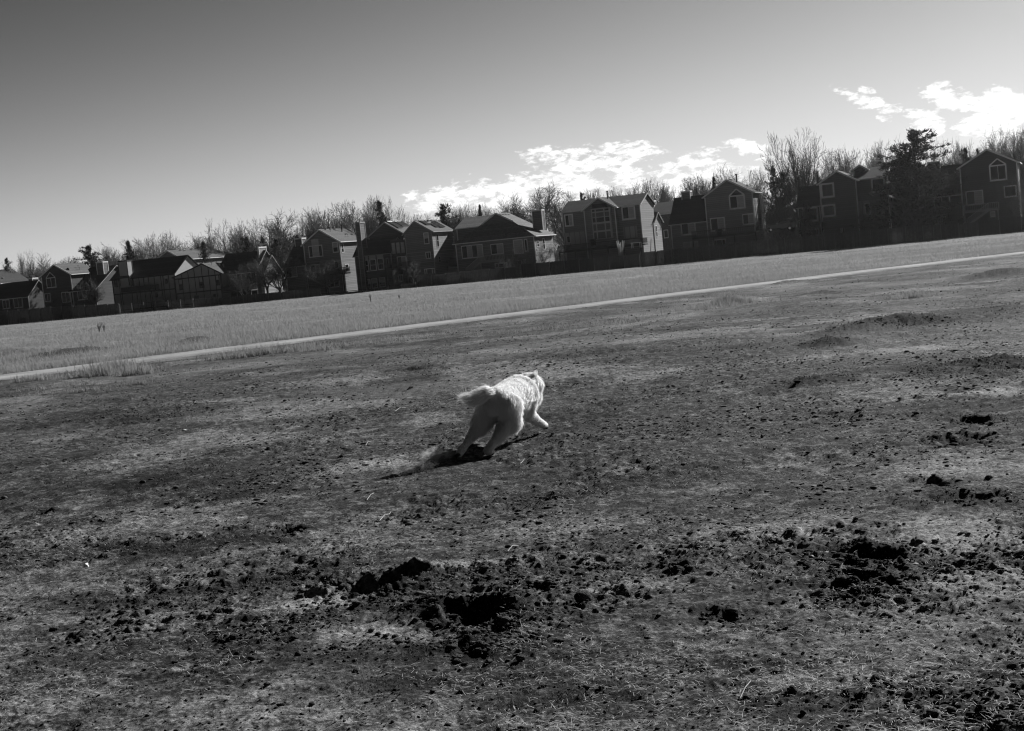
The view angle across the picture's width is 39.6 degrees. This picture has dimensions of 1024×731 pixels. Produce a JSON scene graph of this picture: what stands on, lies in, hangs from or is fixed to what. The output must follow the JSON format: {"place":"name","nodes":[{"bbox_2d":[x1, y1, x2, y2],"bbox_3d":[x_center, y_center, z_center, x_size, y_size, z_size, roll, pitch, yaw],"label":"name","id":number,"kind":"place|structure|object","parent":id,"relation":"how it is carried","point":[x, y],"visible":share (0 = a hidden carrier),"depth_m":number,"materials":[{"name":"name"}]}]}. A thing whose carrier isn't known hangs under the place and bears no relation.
{"place":"outdoors","nodes":[
{"label":"outdoors","id":0,"kind":"place"},
{"bbox_2d":[0,259,1022,712],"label":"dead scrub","id":1,"kind":"object","parent":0,"point":[516,505],"visible":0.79,"depth_m":9.89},
{"bbox_2d":[0,232,1023,730],"bbox_3d":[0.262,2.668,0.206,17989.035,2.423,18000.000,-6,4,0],"label":"ground","id":2,"kind":"structure","parent":0,"point":[108,478],"depth_m":9.26,"materials":[{"name":"plant"}]},
{"bbox_2d":[0,269,44,310],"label":"gabled house","id":3,"kind":"structure","parent":2,"relation":"on","point":[18,291],"depth_m":284.86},
{"bbox_2d":[17,253,31,278],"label":"bare tree","id":4,"kind":"object","parent":2,"relation":"on","point":[20,268],"visible":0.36,"depth_m":341.40,"materials":[{"name":"grey plant"}]},
{"bbox_2d":[15,252,72,282],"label":"bare tree","id":5,"kind":"object","parent":2,"relation":"on","point":[42,269],"visible":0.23,"depth_m":343.02,"materials":[{"name":"grey plant"}]},
{"bbox_2d":[0,303,119,324],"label":"garden fence","id":6,"kind":"object","parent":2,"relation":"on","point":[17,316],"visible":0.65,"depth_m":264.19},
{"bbox_2d":[38,259,117,307],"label":"gabled house","id":7,"kind":"structure","parent":2,"relation":"on","point":[59,281],"depth_m":279.51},
{"bbox_2d":[46,272,55,287],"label":"window","id":8,"kind":"structure","parent":7,"relation":"in","point":[51,282],"depth_m":279.78,"materials":[{"name":"grey glass"}]},
{"bbox_2d":[74,276,104,305],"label":"bare tree","id":9,"kind":"object","parent":2,"relation":"on","point":[96,290],"visible":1,"depth_m":268.98,"materials":[{"name":"grey plant"}]},
{"bbox_2d":[73,243,108,267],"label":"pine tree","id":10,"kind":"object","parent":2,"relation":"on","point":[90,258],"visible":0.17,"depth_m":290.10,"materials":[{"name":"black plant"}]},
{"bbox_2d":[104,249,126,265],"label":"bare tree","id":11,"kind":"object","parent":2,"relation":"on","point":[113,259],"visible":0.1,"depth_m":313.57,"materials":[{"name":"grey plant"}]},
{"bbox_2d":[92,234,165,264],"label":"bare tree","id":12,"kind":"object","parent":2,"relation":"on","point":[142,256],"visible":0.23,"depth_m":324.88,"materials":[{"name":"grey plant"}]},
{"bbox_2d":[121,241,137,260],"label":"pine tree","id":13,"kind":"object","parent":2,"relation":"on","point":[130,255],"visible":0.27,"depth_m":296.04,"materials":[{"name":"black plant"}]},
{"bbox_2d":[119,298,193,313],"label":"garden fence","id":14,"kind":"object","parent":2,"relation":"on","point":[162,306],"visible":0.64,"depth_m":255.84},
{"bbox_2d":[145,231,183,258],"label":"bare tree","id":15,"kind":"object","parent":2,"relation":"on","point":[169,242],"visible":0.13,"depth_m":325.38,"materials":[{"name":"grey plant"}]},
{"bbox_2d":[109,255,230,312],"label":"half timbered house","id":16,"kind":"structure","parent":2,"relation":"on","point":[174,278],"depth_m":270.41,"materials":[{"name":"paint"}]},
{"bbox_2d":[161,233,217,254],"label":"bare tree","id":17,"kind":"object","parent":2,"relation":"on","point":[195,241],"visible":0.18,"depth_m":311.50,"materials":[{"name":"grey plant"}]},
{"bbox_2d":[158,248,224,263],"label":"gabled house","id":18,"kind":"structure","parent":2,"relation":"on","point":[194,255],"depth_m":305.08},
{"bbox_2d":[198,241,212,263],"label":"pine tree","id":19,"kind":"object","parent":2,"relation":"on","point":[204,257],"visible":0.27,"depth_m":301.12,"materials":[{"name":"black plant"}]},
{"bbox_2d":[198,218,246,253],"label":"bare tree","id":20,"kind":"object","parent":2,"relation":"on","point":[219,245],"visible":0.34,"depth_m":316.77,"materials":[{"name":"grey plant"}]},
{"bbox_2d":[228,264,258,295],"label":"bare tree","id":21,"kind":"object","parent":2,"relation":"on","point":[245,287],"visible":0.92,"depth_m":256.91,"materials":[{"name":"grey plant"}]},
{"bbox_2d":[219,217,270,253],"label":"bare tree","id":22,"kind":"object","parent":2,"relation":"on","point":[240,241],"visible":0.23,"depth_m":301.76,"materials":[{"name":"grey plant"}]},
{"bbox_2d":[236,236,256,252],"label":"pine tree","id":23,"kind":"object","parent":2,"relation":"on","point":[247,248],"visible":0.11,"depth_m":292.37,"materials":[{"name":"black plant"}]},
{"bbox_2d":[220,244,282,296],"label":"dark house","id":24,"kind":"structure","parent":2,"relation":"on","point":[232,262],"depth_m":265.06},
{"bbox_2d":[193,288,320,307],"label":"garden fence","id":25,"kind":"object","parent":2,"relation":"on","point":[204,302],"visible":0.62,"depth_m":248.05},
{"bbox_2d":[226,216,301,262],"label":"bare tree","id":26,"kind":"object","parent":2,"relation":"on","point":[283,244],"visible":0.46,"depth_m":307.69,"materials":[{"name":"grey plant"}]},
{"bbox_2d":[244,255,287,293],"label":"bare tree","id":27,"kind":"object","parent":2,"relation":"on","point":[259,268],"visible":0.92,"depth_m":255.13,"materials":[{"name":"grey plant"}]},
{"bbox_2d":[241,251,300,291],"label":"bare tree","id":28,"kind":"object","parent":2,"relation":"on","point":[280,279],"visible":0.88,"depth_m":255.73,"materials":[{"name":"grey plant"}]},
{"bbox_2d":[267,238,287,288],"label":"pine tree","id":29,"kind":"object","parent":2,"relation":"on","point":[275,248],"visible":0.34,"depth_m":287.63,"materials":[{"name":"plant"}]},
{"bbox_2d":[259,206,306,261],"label":"bare tree","id":30,"kind":"object","parent":2,"relation":"on","point":[283,232],"visible":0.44,"depth_m":317.86,"materials":[{"name":"grey plant"}]},
{"bbox_2d":[294,205,326,237],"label":"bare tree","id":31,"kind":"object","parent":2,"relation":"on","point":[301,226],"visible":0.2,"depth_m":315.76,"materials":[{"name":"grey plant"}]},
{"bbox_2d":[298,210,337,239],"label":"bare tree","id":32,"kind":"object","parent":2,"relation":"on","point":[310,222],"visible":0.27,"depth_m":298.57,"materials":[{"name":"grey plant"}]},
{"bbox_2d":[283,225,357,294],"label":"tall gabled house","id":33,"kind":"structure","parent":2,"relation":"on","point":[327,246],"depth_m":257.91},
{"bbox_2d":[308,245,322,257],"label":"window","id":34,"kind":"structure","parent":33,"relation":"in","point":[316,250],"depth_m":257.49,"materials":[{"name":"grey glass"}]},
{"bbox_2d":[296,259,349,292],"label":"bare tree","id":35,"kind":"object","parent":2,"relation":"on","point":[329,278],"visible":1,"depth_m":250.98,"materials":[{"name":"grey plant"}]},
{"bbox_2d":[302,200,366,238],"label":"bare tree","id":36,"kind":"object","parent":2,"relation":"on","point":[329,215],"visible":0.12,"depth_m":310.74,"materials":[{"name":"grey plant"}]},
{"bbox_2d":[316,204,367,239],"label":"bare tree","id":37,"kind":"object","parent":2,"relation":"on","point":[339,226],"visible":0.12,"depth_m":294.14,"materials":[{"name":"grey plant"}]},
{"bbox_2d":[344,201,383,239],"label":"bare tree","id":38,"kind":"object","parent":2,"relation":"on","point":[375,225],"visible":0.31,"depth_m":268.42,"materials":[{"name":"grey plant"}]},
{"bbox_2d":[321,282,415,295],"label":"garden fence","id":39,"kind":"object","parent":2,"relation":"on","point":[409,285],"visible":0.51,"depth_m":239.13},
{"bbox_2d":[358,194,394,235],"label":"bare tree","id":40,"kind":"object","parent":2,"relation":"on","point":[366,212],"visible":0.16,"depth_m":292.43,"materials":[{"name":"grey plant"}]},
{"bbox_2d":[369,200,389,230],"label":"pine tree","id":41,"kind":"object","parent":2,"relation":"on","point":[379,210],"visible":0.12,"depth_m":271.66,"materials":[{"name":"black plant"}]},
{"bbox_2d":[381,197,410,223],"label":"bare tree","id":42,"kind":"object","parent":2,"relation":"on","point":[387,209],"visible":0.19,"depth_m":288.08,"materials":[{"name":"grey plant"}]},
{"bbox_2d":[352,219,457,290],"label":"solar panel house","id":43,"kind":"structure","parent":2,"relation":"on","point":[386,253],"depth_m":252.77,"materials":[{"name":"wood"}]},
{"bbox_2d":[402,260,420,282],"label":"bare tree","id":44,"kind":"object","parent":2,"relation":"on","point":[411,271],"visible":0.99,"depth_m":240.84,"materials":[{"name":"black plant"}]},
{"bbox_2d":[435,203,460,257],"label":"pine tree","id":45,"kind":"object","parent":2,"relation":"on","point":[442,213],"visible":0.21,"depth_m":261.30,"materials":[{"name":"black plant"}]},
{"bbox_2d":[447,204,469,252],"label":"bare tree","id":46,"kind":"object","parent":2,"relation":"on","point":[460,216],"visible":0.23,"depth_m":289.63,"materials":[{"name":"grey plant"}]},
{"bbox_2d":[416,266,520,286],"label":"garden fence","id":47,"kind":"object","parent":2,"relation":"on","point":[504,273],"visible":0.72,"depth_m":232.89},
{"bbox_2d":[454,370,547,456],"bbox_3d":[-0.026,0.392,12.563,0.491,0.659,1.414,-4,5,24],"label":"dog","id":48,"kind":"object","parent":2,"relation":"on","point":[507,407],"visible":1,"depth_m":12.19},
{"bbox_2d":[452,207,555,277],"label":"broad hip roof house","id":49,"kind":"structure","parent":2,"relation":"on","point":[488,241],"depth_m":246.12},
{"bbox_2d":[461,244,483,258],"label":"window","id":50,"kind":"structure","parent":49,"relation":"in","point":[468,251],"depth_m":246.30,"materials":[{"name":"grey glass"}]},
{"bbox_2d":[490,243,503,254],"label":"patio door","id":51,"kind":"structure","parent":49,"relation":"in","point":[495,248],"depth_m":244.50,"materials":[{"name":"grey glass"}]},
{"bbox_2d":[513,239,523,253],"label":"window","id":52,"kind":"structure","parent":49,"relation":"in","point":[518,242],"depth_m":243.02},
{"bbox_2d":[0,232,1023,373],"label":"meadow grass","id":53,"kind":"structure","parent":2,"relation":"on","point":[275,330],"depth_m":77.91,"materials":[{"name":"plant"}]},
{"bbox_2d":[0,284,1023,730],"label":"dirt clods","id":54,"kind":"object","parent":2,"relation":"on","point":[504,620],"visible":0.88,"depth_m":6.83,"materials":[{"name":"soil"}]},
{"bbox_2d":[0,287,1023,730],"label":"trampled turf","id":55,"kind":"structure","parent":2,"relation":"on","point":[552,589],"depth_m":5.99,"materials":[{"name":"plant"}]},
{"bbox_2d":[0,303,1023,730],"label":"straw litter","id":56,"kind":"object","parent":2,"relation":"on","point":[648,647],"visible":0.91,"depth_m":5.59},
{"bbox_2d":[0,288,1023,730],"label":"dirt crumbs","id":57,"kind":"object","parent":2,"relation":"on","point":[868,586],"visible":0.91,"depth_m":6.47,"materials":[{"name":"soil"}]},
{"bbox_2d":[0,252,1023,379],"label":"footpath","id":58,"kind":"structure","parent":2,"relation":"on","point":[208,351],"depth_m":44.52,"materials":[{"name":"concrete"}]},
{"bbox_2d":[500,191,536,223],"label":"bare tree","id":59,"kind":"object","parent":2,"relation":"on","point":[514,210],"visible":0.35,"depth_m":294.18,"materials":[{"name":"grey plant"}]},
{"bbox_2d":[511,242,554,267],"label":"bare tree","id":60,"kind":"object","parent":2,"relation":"on","point":[528,254],"visible":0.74,"depth_m":232.98,"materials":[{"name":"grey plant"}]},
{"bbox_2d":[514,183,560,242],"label":"bare tree","id":61,"kind":"object","parent":2,"relation":"on","point":[527,208],"visible":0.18,"depth_m":299.85,"materials":[{"name":"grey plant"}]},
{"bbox_2d":[528,180,566,259],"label":"bare tree","id":62,"kind":"object","parent":2,"relation":"on","point":[551,214],"visible":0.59,"depth_m":294.42,"materials":[{"name":"grey plant"}]},
{"bbox_2d":[520,254,639,277],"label":"garden fence","id":63,"kind":"object","parent":2,"relation":"on","point":[558,267],"visible":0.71,"depth_m":225.73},
{"bbox_2d":[574,590,591,602],"bbox_3d":[0.328,1.079,6.631,0.083,0.064,0.074,-9,5,-35],"label":"dirt clod","id":64,"kind":"object","parent":2,"relation":"on","point":[584,595],"visible":0.96,"depth_m":6.61,"materials":[{"name":"soil"}]},
{"bbox_2d":[558,191,663,269],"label":"bay window house","id":65,"kind":"structure","parent":2,"relation":"on","point":[607,223],"depth_m":236.24,"materials":[{"name":"wood"}]},
{"bbox_2d":[564,214,573,226],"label":"window","id":66,"kind":"structure","parent":65,"relation":"in","point":[568,218],"depth_m":239.25,"materials":[{"name":"grey glass"}]},
{"bbox_2d":[621,206,635,220],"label":"window","id":67,"kind":"structure","parent":65,"relation":"in","point":[628,212],"depth_m":235.25,"materials":[{"name":"grey glass"}]},
{"bbox_2d":[629,177,671,202],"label":"bare tree","id":68,"kind":"object","parent":2,"relation":"on","point":[654,194],"visible":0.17,"depth_m":281.39,"materials":[{"name":"grey plant"}]},
{"bbox_2d":[652,197,672,258],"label":"house","id":69,"kind":"structure","parent":2,"relation":"on","point":[664,209],"depth_m":249.88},
{"bbox_2d":[658,175,704,202],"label":"bare tree","id":70,"kind":"object","parent":2,"relation":"on","point":[690,186],"visible":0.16,"depth_m":272.56,"materials":[{"name":"grey plant"}]},
{"bbox_2d":[669,174,762,261],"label":"peaked gable house","id":71,"kind":"structure","parent":2,"relation":"on","point":[731,208],"depth_m":229.97,"materials":[{"name":"wood"}]},
{"bbox_2d":[681,223,695,235],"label":"window","id":72,"kind":"structure","parent":71,"relation":"in","point":[686,229],"depth_m":232.91,"materials":[{"name":"grey glass"}]},
{"bbox_2d":[710,217,725,231],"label":"patio door","id":73,"kind":"structure","parent":71,"relation":"in","point":[719,222],"depth_m":230.03,"materials":[{"name":"grey glass"}]},
{"bbox_2d":[729,188,745,209],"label":"window","id":74,"kind":"structure","parent":71,"relation":"in","point":[737,201],"depth_m":228.40,"materials":[{"name":"grey glass"}]},
{"bbox_2d":[742,213,754,224],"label":"window","id":75,"kind":"structure","parent":71,"relation":"in","point":[747,219],"depth_m":228.07,"materials":[{"name":"grey glass"}]},
{"bbox_2d":[697,164,754,194],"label":"bare tree","id":76,"kind":"object","parent":2,"relation":"on","point":[701,190],"visible":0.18,"depth_m":269.76,"materials":[{"name":"grey plant"}]},
{"bbox_2d":[640,232,853,266],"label":"garden fence","id":77,"kind":"object","parent":2,"relation":"on","point":[813,243],"visible":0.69,"depth_m":215.51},
{"bbox_2d":[745,169,767,224],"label":"bare tree","id":78,"kind":"object","parent":2,"relation":"on","point":[761,197],"visible":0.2,"depth_m":262.57,"materials":[{"name":"grey plant"}]},
{"bbox_2d":[760,165,793,241],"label":"pine tree","id":79,"kind":"object","parent":2,"relation":"on","point":[771,192],"visible":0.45,"depth_m":235.76,"materials":[{"name":"black plant"}]},
{"bbox_2d":[760,194,793,250],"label":"bare tree","id":80,"kind":"object","parent":2,"relation":"on","point":[762,217],"visible":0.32,"depth_m":235.92,"materials":[{"name":"black plant"}]},
{"bbox_2d":[761,190,798,240],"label":"bare tree","id":81,"kind":"object","parent":2,"relation":"on","point":[777,220],"visible":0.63,"depth_m":231.19,"materials":[{"name":"black plant"}]},
{"bbox_2d":[767,172,798,242],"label":"pine tree","id":82,"kind":"object","parent":2,"relation":"on","point":[784,206],"visible":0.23,"depth_m":236.91,"materials":[{"name":"black plant"}]},
{"bbox_2d":[774,199,799,243],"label":"bare tree","id":83,"kind":"object","parent":2,"relation":"on","point":[796,227],"visible":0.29,"depth_m":227.70,"materials":[{"name":"black plant"}]},
{"bbox_2d":[759,127,828,218],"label":"bare tree","id":84,"kind":"object","parent":2,"relation":"on","point":[797,183],"visible":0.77,"depth_m":231.12,"materials":[{"name":"grey plant"}]},
{"bbox_2d":[794,204,818,243],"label":"pine tree","id":85,"kind":"object","parent":2,"relation":"on","point":[806,229],"visible":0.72,"depth_m":220.39,"materials":[{"name":"black plant"}]},
{"bbox_2d":[809,148,856,177],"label":"bare tree","id":86,"kind":"object","parent":2,"relation":"on","point":[831,168],"visible":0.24,"depth_m":271.34,"materials":[{"name":"grey plant"}]},
{"bbox_2d":[796,165,896,245],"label":"two gable house","id":87,"kind":"structure","parent":2,"relation":"on","point":[837,200],"depth_m":221.72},
{"bbox_2d":[820,182,834,198],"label":"window","id":88,"kind":"structure","parent":87,"relation":"in","point":[827,189],"depth_m":222.30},
{"bbox_2d":[822,204,835,217],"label":"window","id":89,"kind":"structure","parent":87,"relation":"in","point":[829,210],"depth_m":222.51,"materials":[{"name":"grey glass"}]},
{"bbox_2d":[871,178,885,192],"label":"window","id":90,"kind":"structure","parent":87,"relation":"in","point":[873,181],"depth_m":220.19,"materials":[{"name":"black glass"}]},
{"bbox_2d":[833,147,872,175],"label":"bare tree","id":91,"kind":"object","parent":2,"relation":"on","point":[846,170],"visible":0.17,"depth_m":254.58,"materials":[{"name":"grey plant"}]},
{"bbox_2d":[870,136,908,186],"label":"bare tree","id":92,"kind":"object","parent":2,"relation":"on","point":[878,165],"visible":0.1,"depth_m":250.94,"materials":[{"name":"grey plant"}]},
{"bbox_2d":[855,160,950,234],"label":"pine tree","id":93,"kind":"object","parent":2,"relation":"on","point":[894,180],"visible":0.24,"depth_m":217.49,"materials":[{"name":"black plant"}]},
{"bbox_2d":[853,222,977,246],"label":"garden fence","id":94,"kind":"object","parent":2,"relation":"on","point":[914,235],"visible":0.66,"depth_m":206.53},
{"bbox_2d":[849,128,982,240],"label":"pine tree","id":95,"kind":"object","parent":2,"relation":"on","point":[915,190],"visible":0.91,"depth_m":212.75,"materials":[{"name":"black plant"}]},
{"bbox_2d":[943,138,962,164],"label":"bare tree","id":96,"kind":"object","parent":2,"relation":"on","point":[956,152],"visible":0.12,"depth_m":251.85,"materials":[{"name":"grey plant"}]},
{"bbox_2d":[927,149,1022,237],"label":"white stair house","id":97,"kind":"structure","parent":2,"relation":"on","point":[985,169],"depth_m":214.52,"materials":[{"name":"wood"}]},
{"bbox_2d":[965,190,983,205],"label":"patio door","id":98,"kind":"structure","parent":97,"relation":"in","point":[975,197],"depth_m":215.19,"materials":[{"name":"grey glass"}]},
{"bbox_2d":[989,158,1006,181],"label":"window","id":99,"kind":"structure","parent":97,"relation":"in","point":[997,172],"depth_m":213.57,"materials":[{"name":"grey glass"}]},
{"bbox_2d":[1004,185,1017,197],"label":"window","id":100,"kind":"structure","parent":97,"relation":"in","point":[1013,192],"depth_m":213.21,"materials":[{"name":"black glass"}]},
{"bbox_2d":[975,124,1012,157],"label":"bare tree","id":101,"kind":"object","parent":2,"relation":"on","point":[1006,138],"visible":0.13,"depth_m":252.31,"materials":[{"name":"grey plant"}]},
{"bbox_2d":[969,126,1021,157],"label":"bare tree","id":102,"kind":"object","parent":2,"relation":"on","point":[987,138],"visible":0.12,"depth_m":263.43,"materials":[{"name":"grey plant"}]},
{"bbox_2d":[977,216,1023,235],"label":"garden fence","id":103,"kind":"object","parent":2,"relation":"on","point":[999,223],"visible":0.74,"depth_m":201.94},
{"bbox_2d":[987,133,1023,181],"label":"bare tree","id":104,"kind":"object","parent":2,"relation":"on","point":[1017,153],"visible":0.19,"depth_m":251.83,"materials":[{"name":"grey plant"}]},
{"bbox_2d":[989,173,1023,217],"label":"bare tree","id":105,"kind":"object","parent":2,"relation":"on","point":[1021,206],"visible":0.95,"depth_m":209.18,"materials":[{"name":"black plant"}]},
{"bbox_2d":[997,130,1023,188],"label":"bare tree","id":106,"kind":"object","parent":2,"relation":"on","point":[1019,156],"visible":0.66,"depth_m":245.47,"materials":[{"name":"grey plant"}]},
{"bbox_2d":[0,249,1023,396],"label":"verge grass","id":107,"kind":"structure","parent":0,"point":[105,368],"depth_m":36.02,"materials":[{"name":"plant"}]},
{"bbox_2d":[0,0,1023,274],"label":"sky","id":108,"kind":"structure","parent":0,"point":[125,120],"materials":[{"name":"grey"}]},
{"bbox_2d":[765,219,794,231],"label":"parked car","id":109,"kind":"object","parent":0,"point":[789,224],"visible":1,"depth_m":222.44,"materials":[{"name":"grey paint"}]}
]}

